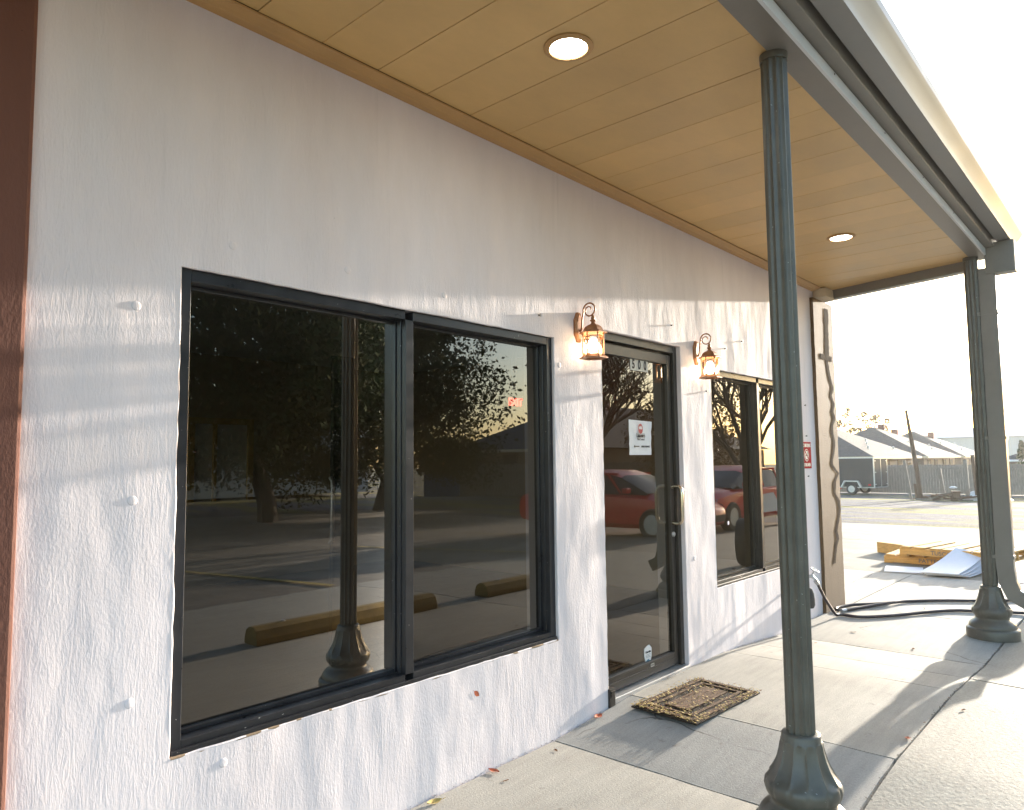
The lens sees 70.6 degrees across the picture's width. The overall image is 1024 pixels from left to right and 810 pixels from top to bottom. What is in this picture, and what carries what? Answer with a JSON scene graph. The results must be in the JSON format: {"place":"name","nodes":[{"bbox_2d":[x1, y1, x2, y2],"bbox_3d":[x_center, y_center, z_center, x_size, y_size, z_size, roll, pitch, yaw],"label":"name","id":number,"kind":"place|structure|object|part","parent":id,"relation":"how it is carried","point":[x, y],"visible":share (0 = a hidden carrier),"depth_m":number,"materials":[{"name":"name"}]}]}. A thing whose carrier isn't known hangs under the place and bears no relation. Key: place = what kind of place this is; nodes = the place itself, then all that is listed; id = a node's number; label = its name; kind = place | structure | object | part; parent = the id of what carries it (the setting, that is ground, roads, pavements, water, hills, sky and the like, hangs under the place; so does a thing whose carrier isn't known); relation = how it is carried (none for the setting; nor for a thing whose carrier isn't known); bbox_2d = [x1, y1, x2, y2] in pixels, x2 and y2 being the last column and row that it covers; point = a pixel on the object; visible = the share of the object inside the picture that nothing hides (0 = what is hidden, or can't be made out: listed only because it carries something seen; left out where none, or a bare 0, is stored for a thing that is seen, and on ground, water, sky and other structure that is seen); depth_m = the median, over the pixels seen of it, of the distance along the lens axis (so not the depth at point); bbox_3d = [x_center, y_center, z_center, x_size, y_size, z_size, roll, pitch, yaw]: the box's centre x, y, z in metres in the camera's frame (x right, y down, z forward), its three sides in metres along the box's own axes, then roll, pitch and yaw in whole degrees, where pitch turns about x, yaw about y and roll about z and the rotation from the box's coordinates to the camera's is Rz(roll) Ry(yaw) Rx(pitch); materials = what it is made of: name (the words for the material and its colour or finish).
{"place":"outdoors","nodes":[
{"label":"outdoors","id":0,"kind":"place"},
{"bbox_2d":[410,569,1023,809],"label":"sidewalk","id":1,"kind":"structure","parent":0,"point":[883,689],"depth_m":3.77,"materials":[{"name":"concrete"}]},
{"bbox_2d":[427,798,443,803],"bbox_3d":[-0.319,1.658,3.030,0.088,0.009,0.034,3,-6,-42],"label":"dry leaf","id":2,"kind":"object","parent":1,"relation":"on","point":[434,801],"visible":1,"depth_m":3.03,"materials":[{"name":"yellow plant"}]},
{"bbox_2d":[615,672,760,722],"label":"leaf litter","id":3,"kind":"object","parent":1,"relation":"on","point":[668,692],"visible":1,"depth_m":4.04,"materials":[{"name":"brown plant"}]},
{"bbox_2d":[631,677,759,725],"bbox_3d":[1.054,1.669,4.113,0.419,0.023,0.717,-5,-6,45],"label":"doormat","id":4,"kind":"object","parent":1,"relation":"on","point":[678,698],"visible":0.98,"depth_m":4.07,"materials":[{"name":"brown fabric"}]},
{"bbox_2d":[410,634,1001,809],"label":"joint debris","id":5,"kind":"object","parent":1,"relation":"on","point":[892,759],"visible":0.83,"depth_m":3.64,"materials":[{"name":"soil"}]},
{"bbox_2d":[813,579,1023,618],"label":"garden hose","id":6,"kind":"object","parent":1,"relation":"on","point":[858,605],"visible":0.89,"depth_m":6.60,"materials":[{"name":"rubber"}]},
{"bbox_2d":[826,0,1023,434],"label":"sky","id":7,"kind":"structure","parent":0,"point":[897,350],"materials":[{"name":"white"}]},
{"bbox_2d":[840,482,1023,530],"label":"ground","id":8,"kind":"structure","parent":0,"point":[870,507],"depth_m":23.02,"materials":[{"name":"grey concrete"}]},
{"bbox_2d":[0,0,1023,809],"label":"storefront building","id":9,"kind":"structure","parent":8,"relation":"on","point":[328,480],"depth_m":2.96,"materials":[{"name":"white paint"}]},
{"bbox_2d":[169,268,556,756],"bbox_3d":[-0.475,0.384,3.138,0.114,1.595,1.996,-5,-6,42],"label":"window","id":10,"kind":"structure","parent":9,"relation":"in","point":[365,505],"depth_m":2.94,"materials":[{"name":"black glass"}]},
{"bbox_2d":[544,33,593,61],"bbox_3d":[0.222,-1.401,2.842,0.196,0.010,0.196,-5,-6,42],"label":"recessed light","id":11,"kind":"object","parent":9,"relation":"attached to","point":[567,47],"visible":1,"depth_m":2.83,"materials":[{"name":"paint"}]},
{"bbox_2d":[573,302,607,360],"bbox_3d":[0.433,-0.413,4.005,0.179,0.318,0.160,-5,-6,42],"label":"wall lantern","id":12,"kind":"object","parent":9,"relation":"attached to","point":[593,348],"depth_m":3.99,"materials":[{"name":"orange metal"}]},
{"bbox_2d":[629,419,651,454],"bbox_3d":[0.821,0.207,4.611,0.008,0.222,0.262,-5,-6,42],"label":"paper notice","id":13,"kind":"object","parent":9,"relation":"attached to","point":[639,437],"visible":1,"depth_m":4.61,"materials":[{"name":"white paper"}]},
{"bbox_2d":[602,343,683,707],"bbox_3d":[0.808,0.684,4.499,0.130,2.091,0.896,-5,-6,42],"label":"door","id":14,"kind":"structure","parent":9,"relation":"in","point":[640,550],"depth_m":4.54,"materials":[{"name":"black glass"}]},
{"bbox_2d":[693,333,721,378],"bbox_3d":[1.357,-0.343,5.034,0.179,0.318,0.160,-5,-6,42],"label":"wall lantern","id":15,"kind":"object","parent":9,"relation":"attached to","point":[709,369],"depth_m":5.02,"materials":[{"name":"orange metal"}]},
{"bbox_2d":[711,371,779,587],"bbox_3d":[1.953,0.563,5.845,0.114,1.573,1.648,-5,-6,42],"label":"window","id":16,"kind":"structure","parent":9,"relation":"in","point":[744,464],"depth_m":5.76,"materials":[{"name":"black glass"}]},
{"bbox_2d":[803,442,811,467],"bbox_3d":[2.675,0.455,6.565,0.006,0.240,0.234,-5,-6,42],"label":"no smoking sign","id":17,"kind":"object","parent":9,"relation":"attached to","point":[807,456],"visible":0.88,"depth_m":6.58,"materials":[{"name":"red plastic"}]},
{"bbox_2d":[809,567,818,579],"bbox_3d":[2.619,1.488,6.342,0.144,0.133,0.080,-5,-6,42],"label":"faucet","id":18,"kind":"object","parent":9,"relation":"attached to","point":[812,576],"visible":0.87,"depth_m":6.32,"materials":[{"name":"metal"}]},
{"bbox_2d":[810,588,814,608],"bbox_3d":[2.599,1.641,6.328,0.092,0.263,0.092,-5,-6,42],"label":"faucet cover","id":19,"kind":"object","parent":18,"relation":"hanging from","point":[812,601],"visible":0.37,"depth_m":6.28,"materials":[{"name":"grey plastic"}]},
{"bbox_2d":[826,233,855,241],"bbox_3d":[2.426,-1.233,5.332,0.196,0.010,0.196,-5,-6,42],"label":"recessed light","id":20,"kind":"object","parent":9,"relation":"attached to","point":[841,237],"visible":1,"depth_m":5.31,"materials":[{"name":"paint"}]},
{"bbox_2d":[837,407,850,428],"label":"tall tree","id":21,"kind":"object","parent":8,"relation":"on","point":[839,423],"visible":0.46,"depth_m":99.60,"materials":[{"name":"yellow plant"}]},
{"bbox_2d":[846,411,880,433],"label":"tall tree","id":22,"kind":"object","parent":8,"relation":"on","point":[854,429],"visible":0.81,"depth_m":99.30,"materials":[{"name":"yellow plant"}]},
{"bbox_2d":[839,457,887,493],"bbox_3d":[19.029,4.007,41.099,1.935,2.040,3.735,3,-6,-41],"label":"cargo trailer","id":23,"kind":"object","parent":8,"relation":"on","point":[865,474],"visible":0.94,"depth_m":39.87,"materials":[{"name":"metal"}]},
{"bbox_3d":[19.987,3.695,39.477,0.790,1.530,0.031,3,-6,-41],"label":"rear door","id":24,"kind":"part","parent":23,"relation":"part of","materials":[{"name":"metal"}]},
{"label":"rear door","id":25,"kind":"part","parent":23,"relation":"part of","materials":[{"name":"metal"}]},
{"bbox_2d":[860,413,890,430],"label":"tall tree","id":26,"kind":"object","parent":8,"relation":"on","point":[886,420],"visible":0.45,"depth_m":97.38,"materials":[{"name":"yellow plant"}]},
{"bbox_2d":[837,429,921,483],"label":"brick house","id":27,"kind":"structure","parent":8,"relation":"on","point":[851,445],"depth_m":58.50,"materials":[{"name":"grey"}]},
{"bbox_2d":[854,424,960,481],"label":"brick house","id":28,"kind":"structure","parent":8,"relation":"on","point":[928,453],"depth_m":71.25,"materials":[{"name":"grey"}]},
{"bbox_2d":[903,460,912,499],"bbox_3d":[18.139,3.438,33.135,0.328,1.822,0.107,-5,-6,42],"label":"old post","id":29,"kind":"object","parent":8,"relation":"on","point":[907,480],"visible":0.86,"depth_m":33.09,"materials":[{"name":"grey wood"}]},
{"bbox_2d":[904,410,922,497],"bbox_3d":[18.137,2.262,32.626,0.564,4.114,0.199,-3,-5,30],"label":"leaning pole","id":30,"kind":"object","parent":8,"relation":"on","point":[917,473],"visible":0.85,"depth_m":32.54,"materials":[{"name":"brown wood"}]},
{"bbox_2d":[914,484,917,497],"bbox_3d":[18.348,3.925,32.643,0.307,0.766,0.251,-5,-6,42],"label":"stump","id":31,"kind":"object","parent":8,"relation":"on","point":[915,490],"visible":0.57,"depth_m":32.60,"materials":[{"name":"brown wood"}]},
{"bbox_2d":[840,464,1023,494],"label":"wooden fence","id":32,"kind":"object","parent":8,"relation":"on","point":[930,471],"visible":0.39,"depth_m":41.02,"materials":[{"name":"grey wood"}]},
{"bbox_2d":[900,431,974,473],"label":"brick house","id":33,"kind":"structure","parent":8,"relation":"on","point":[962,452],"depth_m":81.79,"materials":[{"name":"grey"}]},
{"bbox_2d":[938,468,945,498],"bbox_3d":[19.368,3.577,32.559,0.285,1.443,0.141,-5,-6,42],"label":"old post","id":34,"kind":"object","parent":8,"relation":"on","point":[941,481],"visible":0.64,"depth_m":32.53,"materials":[{"name":"grey wood"}]},
{"bbox_2d":[912,486,976,500],"bbox_3d":[19.040,3.890,31.849,2.551,0.624,0.866,-5,-6,42],"label":"debris pile","id":35,"kind":"object","parent":8,"relation":"on","point":[952,496],"visible":0.99,"depth_m":31.47,"materials":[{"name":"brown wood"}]},
{"bbox_2d":[963,460,969,495],"bbox_3d":[19.876,3.298,31.590,0.205,1.814,0.136,-5,-6,42],"label":"old post","id":36,"kind":"object","parent":8,"relation":"on","point":[966,476],"visible":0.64,"depth_m":31.56,"materials":[{"name":"grey wood"}]},
{"bbox_2d":[970,455,976,494],"bbox_3d":[20.104,3.179,31.388,0.226,2.016,0.140,-5,-6,42],"label":"old post","id":37,"kind":"object","parent":8,"relation":"on","point":[973,469],"visible":0.57,"depth_m":31.37,"materials":[{"name":"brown wood"}]},
{"bbox_2d":[963,491,1012,500],"bbox_3d":[20.644,3.913,31.524,1.900,0.475,1.300,-5,-6,42],"label":"tarp","id":38,"kind":"object","parent":8,"relation":"on","point":[972,493],"visible":0.18,"depth_m":31.36,"materials":[{"name":"white plastic"}]},
{"bbox_2d":[1008,453,1023,485],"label":"house","id":39,"kind":"structure","parent":8,"relation":"on","point":[1012,460],"depth_m":57.44,"materials":[{"name":"beige brick"}]},
{"bbox_2d":[1015,440,1023,483],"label":"conifer","id":40,"kind":"object","parent":8,"relation":"on","point":[1020,454],"visible":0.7,"depth_m":56.99,"materials":[{"name":"green plant"}]},
{"bbox_2d":[842,523,1023,581],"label":"concrete lot","id":41,"kind":"structure","parent":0,"point":[859,543],"depth_m":13.27,"materials":[{"name":"grey concrete"}]},
{"bbox_2d":[877,542,904,553],"bbox_3d":[5.810,2.152,10.717,0.090,0.160,0.900,1,-5,-20],"label":"timber block","id":42,"kind":"object","parent":41,"relation":"on","point":[885,547],"depth_m":10.95,"materials":[{"name":"yellow wood"}]},
{"bbox_2d":[884,566,922,573],"bbox_3d":[4.943,2.069,9.120,0.420,0.020,0.500,-3,-5,30],"label":"white board","id":43,"kind":"object","parent":41,"relation":"on","point":[902,569],"visible":0.94,"depth_m":9.03,"materials":[{"name":"plastic"}]},
{"bbox_2d":[884,549,941,565],"bbox_3d":[5.879,2.089,9.866,1.220,0.125,1.000,-5,-6,42],"label":"pallet","id":44,"kind":"object","parent":41,"relation":"on","point":[892,557],"visible":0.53,"depth_m":9.71,"materials":[{"name":"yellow wood"}]},
{"bbox_2d":[899,540,1023,561],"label":"pallet","id":45,"kind":"object","parent":44,"relation":"on","point":[935,548],"visible":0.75,"depth_m":9.49,"materials":[{"name":"brown wood"}]},
{"bbox_2d":[926,569,981,576],"bbox_3d":[5.533,1.955,8.794,1.127,0.166,0.386,2,-5,-33],"label":"white board","id":46,"kind":"object","parent":41,"relation":"on","point":[976,573],"visible":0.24,"depth_m":8.57,"materials":[{"name":"plastic"}]},
{"bbox_2d":[924,565,980,576],"bbox_3d":[5.492,1.933,8.792,1.118,0.183,0.382,2,-5,-33],"label":"white board","id":47,"kind":"object","parent":46,"relation":"on","point":[977,569],"visible":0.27,"depth_m":8.59,"materials":[{"name":"plastic"}]},
{"bbox_2d":[922,560,980,575],"bbox_3d":[5.452,1.912,8.790,1.109,0.200,0.377,2,-5,-34],"label":"white board","id":48,"kind":"object","parent":47,"relation":"on","point":[976,565],"visible":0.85,"depth_m":8.61,"materials":[{"name":"plastic"}]},
{"bbox_2d":[919,548,980,574],"bbox_3d":[5.411,1.891,8.788,1.100,0.217,0.372,2,-5,-35],"label":"white board","id":49,"kind":"object","parent":48,"relation":"on","point":[956,561],"visible":0.94,"depth_m":8.80,"materials":[{"name":"plastic"}]},
{"bbox_2d":[1017,573,1023,583],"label":"white board","id":50,"kind":"object","parent":41,"relation":"on","point":[1020,576],"visible":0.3,"depth_m":8.34,"materials":[{"name":"plastic"}]},
{"bbox_2d":[864,620,1023,809],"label":"apron","id":51,"kind":"object","parent":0,"point":[953,756],"visible":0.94,"depth_m":3.36,"materials":[{"name":"concrete"}]},
{"bbox_2d":[934,427,1023,455],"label":"metal building","id":52,"kind":"structure","parent":0,"point":[962,437],"depth_m":105.14,"materials":[{"name":"white metal"}]}
]}

